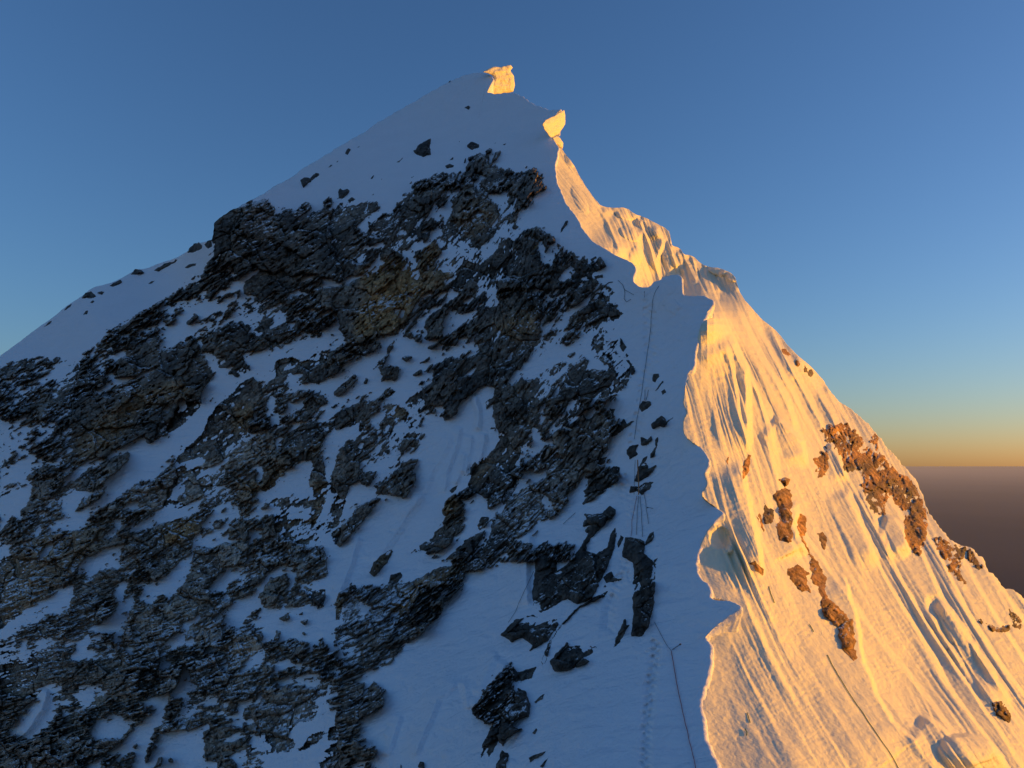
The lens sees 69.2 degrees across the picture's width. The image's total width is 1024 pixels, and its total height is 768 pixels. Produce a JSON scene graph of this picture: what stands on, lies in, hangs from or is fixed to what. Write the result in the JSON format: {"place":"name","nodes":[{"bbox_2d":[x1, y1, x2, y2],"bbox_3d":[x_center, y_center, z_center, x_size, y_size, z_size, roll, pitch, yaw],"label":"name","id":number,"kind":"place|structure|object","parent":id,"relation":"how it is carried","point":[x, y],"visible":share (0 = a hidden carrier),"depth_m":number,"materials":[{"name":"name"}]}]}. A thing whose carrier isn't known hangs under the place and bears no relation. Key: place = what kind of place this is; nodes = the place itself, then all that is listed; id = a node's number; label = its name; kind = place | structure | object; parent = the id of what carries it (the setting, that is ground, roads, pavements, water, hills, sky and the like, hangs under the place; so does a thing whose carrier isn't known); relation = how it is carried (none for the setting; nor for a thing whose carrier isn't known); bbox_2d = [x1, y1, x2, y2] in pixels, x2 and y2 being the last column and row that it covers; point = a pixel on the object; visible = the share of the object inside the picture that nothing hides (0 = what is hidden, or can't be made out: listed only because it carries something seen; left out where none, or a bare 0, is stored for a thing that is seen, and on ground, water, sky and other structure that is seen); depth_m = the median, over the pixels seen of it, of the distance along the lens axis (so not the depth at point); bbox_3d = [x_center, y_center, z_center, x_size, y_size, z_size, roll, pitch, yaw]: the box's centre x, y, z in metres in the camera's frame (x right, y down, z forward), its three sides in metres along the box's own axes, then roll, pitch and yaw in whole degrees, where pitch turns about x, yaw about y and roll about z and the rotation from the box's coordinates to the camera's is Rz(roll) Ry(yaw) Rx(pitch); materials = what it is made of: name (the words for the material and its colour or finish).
{"place":"outdoors","nodes":[
{"label":"outdoors","id":0,"kind":"place"},
{"bbox_2d":[0,72,742,767],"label":"snow slope","id":1,"kind":"structure","parent":0,"point":[608,704],"depth_m":88.70,"materials":[{"name":"white snow"}]},
{"bbox_2d":[82,291,95,298],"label":"boulder","id":2,"kind":"object","parent":1,"relation":"on","point":[90,294],"visible":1,"depth_m":199.13,"materials":[{"name":"stone"}]},
{"bbox_2d":[110,280,121,286],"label":"rock","id":3,"kind":"object","parent":1,"relation":"on","point":[118,282],"visible":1,"depth_m":200.24,"materials":[{"name":"stone"}]},
{"bbox_2d":[131,269,143,274],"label":"rock","id":4,"kind":"object","parent":1,"relation":"on","point":[136,272],"visible":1,"depth_m":202.82,"materials":[{"name":"stone"}]},
{"bbox_2d":[154,259,176,271],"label":"rock","id":5,"kind":"object","parent":1,"relation":"on","point":[163,266],"visible":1,"depth_m":197.48,"materials":[{"name":"stone"}]},
{"bbox_2d":[188,242,201,252],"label":"boulder","id":6,"kind":"object","parent":1,"relation":"on","point":[194,247],"visible":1,"depth_m":176.92,"materials":[{"name":"stone"}]},
{"bbox_2d":[204,240,211,247],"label":"rock","id":7,"kind":"object","parent":1,"relation":"on","point":[208,244],"visible":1,"depth_m":167.11,"materials":[{"name":"stone"}]},
{"bbox_2d":[300,173,318,187],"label":"rock","id":8,"kind":"object","parent":1,"relation":"on","point":[305,181],"visible":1,"depth_m":186.38,"materials":[{"name":"stone"}]},
{"bbox_2d":[307,589,325,606],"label":"rock","id":9,"kind":"object","parent":1,"relation":"on","point":[318,600],"visible":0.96,"depth_m":81.77,"materials":[{"name":"stone"}]},
{"bbox_2d":[0,81,634,767],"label":"rock face","id":10,"kind":"object","parent":1,"relation":"on","point":[246,239],"visible":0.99,"depth_m":107.39},
{"bbox_2d":[388,572,401,583],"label":"rock","id":11,"kind":"object","parent":10,"relation":"on","point":[396,576],"visible":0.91,"depth_m":80.37,"materials":[{"name":"stone"}]},
{"bbox_2d":[474,666,529,723],"bbox_3d":[-0.811,20.850,49.037,3.389,2.369,8.527,1,-6,-9],"label":"rock buttress","id":12,"kind":"object","parent":10,"relation":"on","point":[520,706],"visible":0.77,"depth_m":47.38,"materials":[{"name":"stone"}]},
{"bbox_2d":[517,667,535,680],"bbox_3d":[0.788,19.808,50.903,1.789,0.817,1.643,-2,-7,21],"label":"rock slab","id":13,"kind":"object","parent":12,"relation":"on","point":[525,674],"visible":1,"depth_m":50.62,"materials":[{"name":"stone"}]},
{"bbox_2d":[589,264,605,272],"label":"rock","id":14,"kind":"object","parent":10,"relation":"on","point":[597,267],"visible":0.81,"depth_m":111.92,"materials":[{"name":"stone"}]},
{"bbox_2d":[621,379,628,385],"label":"rock","id":15,"kind":"object","parent":10,"relation":"on","point":[625,382],"visible":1,"depth_m":86.09,"materials":[{"name":"stone"}]},
{"bbox_2d":[626,360,634,374],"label":"rock","id":16,"kind":"object","parent":10,"relation":"on","point":[632,370],"visible":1,"depth_m":87.63,"materials":[{"name":"stone"}]},
{"bbox_2d":[336,597,342,619],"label":"rock fin","id":17,"kind":"object","parent":1,"relation":"on","point":[338,608],"visible":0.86,"depth_m":78.10,"materials":[{"name":"stone"}]},
{"bbox_2d":[338,188,348,197],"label":"rock","id":18,"kind":"object","parent":1,"relation":"on","point":[342,193],"visible":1,"depth_m":172.33,"materials":[{"name":"stone"}]},
{"bbox_2d":[369,550,392,576],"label":"rock","id":19,"kind":"object","parent":1,"relation":"on","point":[380,562],"visible":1,"depth_m":84.22,"materials":[{"name":"stone"}]},
{"bbox_2d":[388,642,401,650],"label":"rock","id":20,"kind":"object","parent":1,"relation":"on","point":[397,645],"visible":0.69,"depth_m":65.58,"materials":[{"name":"stone"}]},
{"bbox_2d":[418,762,424,767],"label":"rock","id":21,"kind":"object","parent":1,"relation":"on","point":[421,765],"visible":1,"depth_m":47.36,"materials":[{"name":"stone"}]},
{"bbox_2d":[413,139,430,156],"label":"boulder","id":22,"kind":"object","parent":1,"relation":"on","point":[423,149],"visible":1,"depth_m":188.19,"materials":[{"name":"stone"}]},
{"bbox_2d":[442,499,463,519],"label":"rock outcrop","id":23,"kind":"object","parent":1,"relation":"on","point":[455,506],"visible":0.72,"depth_m":86.39,"materials":[{"name":"stone"}]},
{"bbox_2d":[467,142,478,149],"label":"boulder","id":24,"kind":"object","parent":1,"relation":"on","point":[471,145],"visible":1,"depth_m":183.41,"materials":[{"name":"stone"}]},
{"bbox_2d":[479,517,488,521],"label":"rock","id":25,"kind":"object","parent":1,"relation":"on","point":[485,519],"visible":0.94,"depth_m":81.53,"materials":[{"name":"stone"}]},
{"bbox_2d":[483,65,514,93],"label":"snow cornice","id":26,"kind":"structure","parent":1,"relation":"on","point":[503,76],"depth_m":223.23,"materials":[{"name":"snow"}]},
{"bbox_2d":[481,723,522,756],"bbox_3d":[-1.105,21.483,44.835,3.009,2.163,3.601,4,-7,-32],"label":"rock outcrop","id":27,"kind":"object","parent":1,"relation":"on","point":[502,733],"visible":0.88,"depth_m":44.47,"materials":[{"name":"stone"}]},
{"bbox_2d":[496,750,508,767],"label":"rock","id":28,"kind":"object","parent":1,"relation":"on","point":[503,760],"visible":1,"depth_m":42.34,"materials":[{"name":"stone"}]},
{"bbox_2d":[501,615,558,650],"bbox_3d":[1.467,18.839,56.863,3.087,1.958,7.071,3,-7,-25],"label":"rock outcrop","id":29,"kind":"object","parent":1,"relation":"on","point":[534,636],"visible":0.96,"depth_m":55.96,"materials":[{"name":"stone"}]},
{"bbox_2d":[529,751,544,761],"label":"rock","id":30,"kind":"object","parent":1,"relation":"on","point":[533,757],"visible":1,"depth_m":40.89,"materials":[{"name":"stone"}]},
{"bbox_2d":[542,110,564,136],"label":"snow cornice","id":31,"kind":"structure","parent":1,"relation":"on","point":[553,125],"depth_m":177.07,"materials":[{"name":"snow"}]},
{"bbox_2d":[560,220,567,232],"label":"rock","id":32,"kind":"object","parent":1,"relation":"on","point":[564,225],"visible":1,"depth_m":127.50,"materials":[{"name":"stone"}]},
{"bbox_2d":[550,642,596,671],"bbox_3d":[3.874,18.308,49.571,3.100,1.615,4.306,5,-8,-36],"label":"rock outcrop","id":33,"kind":"object","parent":1,"relation":"on","point":[566,659],"visible":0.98,"depth_m":49.20,"materials":[{"name":"stone"}]},
{"bbox_2d":[532,506,616,612],"bbox_3d":[5.652,14.749,63.996,7.997,7.896,16.582,0,-6,0],"label":"rock outcrop","id":34,"kind":"object","parent":1,"relation":"on","point":[576,580],"visible":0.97,"depth_m":61.34,"materials":[{"name":"stone"}]},
{"bbox_2d":[541,591,607,663],"bbox_3d":[4.039,17.541,54.036,7.522,4.423,2.220,6,-8,-41],"label":"rock rib","id":35,"kind":"object","parent":1,"relation":"on","point":[593,599],"visible":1,"depth_m":55.20,"materials":[{"name":"stone"}]},
{"bbox_2d":[584,466,619,493],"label":"rock slab","id":36,"kind":"object","parent":1,"relation":"on","point":[600,485],"visible":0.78,"depth_m":75.20,"materials":[{"name":"stone"}]},
{"bbox_2d":[598,457,606,463],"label":"rock","id":37,"kind":"object","parent":1,"relation":"on","point":[601,460],"visible":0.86,"depth_m":78.97,"materials":[{"name":"stone"}]},
{"bbox_2d":[603,572,620,582],"bbox_3d":[7.737,15.035,57.454,0.990,0.797,2.645,2,-7,-19],"label":"rock","id":38,"kind":"object","parent":1,"relation":"on","point":[609,577],"visible":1,"depth_m":57.33,"materials":[{"name":"stone"}]},
{"bbox_2d":[617,535,623,547],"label":"rock","id":39,"kind":"object","parent":1,"relation":"on","point":[620,540],"visible":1,"depth_m":62.41,"materials":[{"name":"stone"}]},
{"bbox_2d":[614,619,628,646],"bbox_3d":[7.359,16.720,49.662,0.698,1.485,2.932,-3,-7,27],"label":"rock","id":40,"kind":"object","parent":1,"relation":"on","point":[621,632],"visible":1,"depth_m":49.40,"materials":[{"name":"stone"}]},
{"bbox_2d":[611,419,633,436],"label":"rock slab","id":41,"kind":"object","parent":1,"relation":"on","point":[624,424],"visible":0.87,"depth_m":79.96,"materials":[{"name":"stone"}]},
{"bbox_2d":[620,338,625,351],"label":"rock","id":42,"kind":"object","parent":1,"relation":"on","point":[622,346],"visible":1,"depth_m":93.48,"materials":[{"name":"stone"}]},
{"bbox_2d":[627,444,637,458],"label":"rock","id":43,"kind":"object","parent":1,"relation":"on","point":[631,452],"visible":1,"depth_m":75.68,"materials":[{"name":"stone"}]},
{"bbox_2d":[622,537,655,636],"bbox_3d":[9.625,14.732,55.489,2.378,5.283,14.281,-1,-6,6],"label":"rock pillar","id":44,"kind":"object","parent":1,"relation":"on","point":[643,564],"visible":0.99,"depth_m":53.42,"materials":[{"name":"stone"}]},
{"bbox_2d":[629,482,652,494],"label":"rock","id":45,"kind":"object","parent":1,"relation":"on","point":[647,486],"visible":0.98,"depth_m":69.34,"materials":[{"name":"stone"}]},
{"bbox_2d":[639,401,650,411],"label":"rock","id":46,"kind":"object","parent":1,"relation":"on","point":[644,405],"visible":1,"depth_m":79.53,"materials":[{"name":"stone"}]},
{"bbox_2d":[635,463,655,481],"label":"rock","id":47,"kind":"object","parent":1,"relation":"on","point":[644,472],"visible":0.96,"depth_m":71.09,"materials":[{"name":"stone"}]},
{"bbox_2d":[637,460,638,494],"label":"fixed rope","id":48,"kind":"object","parent":47,"relation":"hanging from","point":[638,477],"visible":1,"depth_m":69.98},
{"bbox_2d":[641,436,651,445],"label":"rock","id":49,"kind":"object","parent":1,"relation":"on","point":[644,441],"visible":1,"depth_m":74.65,"materials":[{"name":"stone"}]},
{"bbox_2d":[634,286,658,438],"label":"fixed rope","id":50,"kind":"object","parent":1,"relation":"on","point":[645,365],"visible":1,"depth_m":86.36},
{"bbox_2d":[645,532,653,544],"bbox_3d":[11.157,12.426,59.878,0.749,1.045,1.955,-3,-7,23],"label":"rock horn","id":51,"kind":"object","parent":1,"relation":"on","point":[650,538],"visible":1,"depth_m":59.62,"materials":[{"name":"stone"}]},
{"bbox_2d":[650,437,657,457],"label":"rock","id":52,"kind":"object","parent":1,"relation":"on","point":[652,454],"visible":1,"depth_m":72.73,"materials":[{"name":"stone"}]},
{"bbox_2d":[652,374,658,381],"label":"rock","id":53,"kind":"object","parent":1,"relation":"on","point":[655,377],"visible":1,"depth_m":81.92,"materials":[{"name":"stone"}]},
{"bbox_2d":[651,416,669,428],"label":"boulder","id":54,"kind":"object","parent":1,"relation":"on","point":[660,421],"visible":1,"depth_m":74.32,"materials":[{"name":"stone"}]},
{"bbox_2d":[671,651,695,767],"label":"fixed rope","id":55,"kind":"object","parent":1,"relation":"on","point":[682,710],"visible":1,"depth_m":40.34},
{"bbox_2d":[0,0,1023,470],"label":"sky","id":56,"kind":"structure","parent":0,"point":[855,168],"materials":[{"name":"blue"}]},
{"bbox_2d":[553,135,1023,767],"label":"fluted face","id":57,"kind":"object","parent":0,"point":[931,673],"visible":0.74,"depth_m":67.07},
{"bbox_2d":[552,136,562,148],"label":"snow cornice","id":58,"kind":"structure","parent":57,"relation":"on","point":[558,141],"depth_m":173.92,"materials":[{"name":"snow"}]},
{"bbox_2d":[742,454,750,478],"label":"rock","id":59,"kind":"object","parent":57,"relation":"on","point":[745,467],"visible":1,"depth_m":70.71,"materials":[{"name":"stone"}]},
{"bbox_2d":[749,561,763,575],"bbox_3d":[18.380,13.683,55.202,3.002,1.236,0.681,6,-9,-44],"label":"rock","id":60,"kind":"object","parent":57,"relation":"on","point":[758,568],"visible":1,"depth_m":54.69,"materials":[{"name":"stone"}]},
{"bbox_2d":[758,513,764,530],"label":"rock","id":61,"kind":"object","parent":57,"relation":"on","point":[760,518],"visible":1,"depth_m":63.76,"materials":[{"name":"stone"}]},
{"bbox_2d":[763,503,773,523],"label":"rock","id":62,"kind":"object","parent":57,"relation":"on","point":[768,515],"visible":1,"depth_m":65.59,"materials":[{"name":"stone"}]},
{"bbox_2d":[773,477,793,542],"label":"rock buttress","id":63,"kind":"object","parent":57,"relation":"on","point":[782,498],"visible":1,"depth_m":68.30,"materials":[{"name":"stone"}]},
{"bbox_2d":[787,564,810,592],"bbox_3d":[23.884,15.901,60.748,1.857,1.965,5.900,-5,-8,36],"label":"rock","id":64,"kind":"object","parent":57,"relation":"on","point":[797,574],"visible":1,"depth_m":59.88,"materials":[{"name":"stone"}]},
{"bbox_2d":[797,514,806,535],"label":"rock","id":65,"kind":"object","parent":57,"relation":"on","point":[801,522],"visible":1,"depth_m":71.74,"materials":[{"name":"stone"}]},
{"bbox_2d":[797,528,809,553],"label":"rock","id":66,"kind":"object","parent":57,"relation":"on","point":[803,541],"visible":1,"depth_m":67.22,"materials":[{"name":"stone"}]},
{"bbox_2d":[817,532,826,549],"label":"rock","id":67,"kind":"object","parent":57,"relation":"on","point":[822,538],"visible":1,"depth_m":72.58,"materials":[{"name":"stone"}]},
{"bbox_2d":[818,450,828,477],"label":"rock","id":68,"kind":"object","parent":57,"relation":"on","point":[824,458],"visible":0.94,"depth_m":95.14,"materials":[{"name":"stone"}]},
{"bbox_2d":[808,554,857,660],"bbox_3d":[25.892,17.487,59.945,2.906,6.270,14.059,-1,-6,11],"label":"rock rib","id":69,"kind":"object","parent":57,"relation":"on","point":[837,616],"visible":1,"depth_m":57.57,"materials":[{"name":"stone"}]},
{"bbox_2d":[827,655,898,767],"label":"fixed rope","id":70,"kind":"object","parent":57,"relation":"on","point":[862,712],"visible":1,"depth_m":46.99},
{"bbox_2d":[781,349,1021,722],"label":"rock face","id":71,"kind":"object","parent":57,"relation":"on","point":[877,484],"visible":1,"depth_m":103.70},
{"bbox_2d":[908,470,1023,597],"bbox_3d":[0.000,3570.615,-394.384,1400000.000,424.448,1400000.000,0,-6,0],"label":"ground","id":72,"kind":"structure","parent":0,"point":[980,513],"depth_m":57666.97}
]}

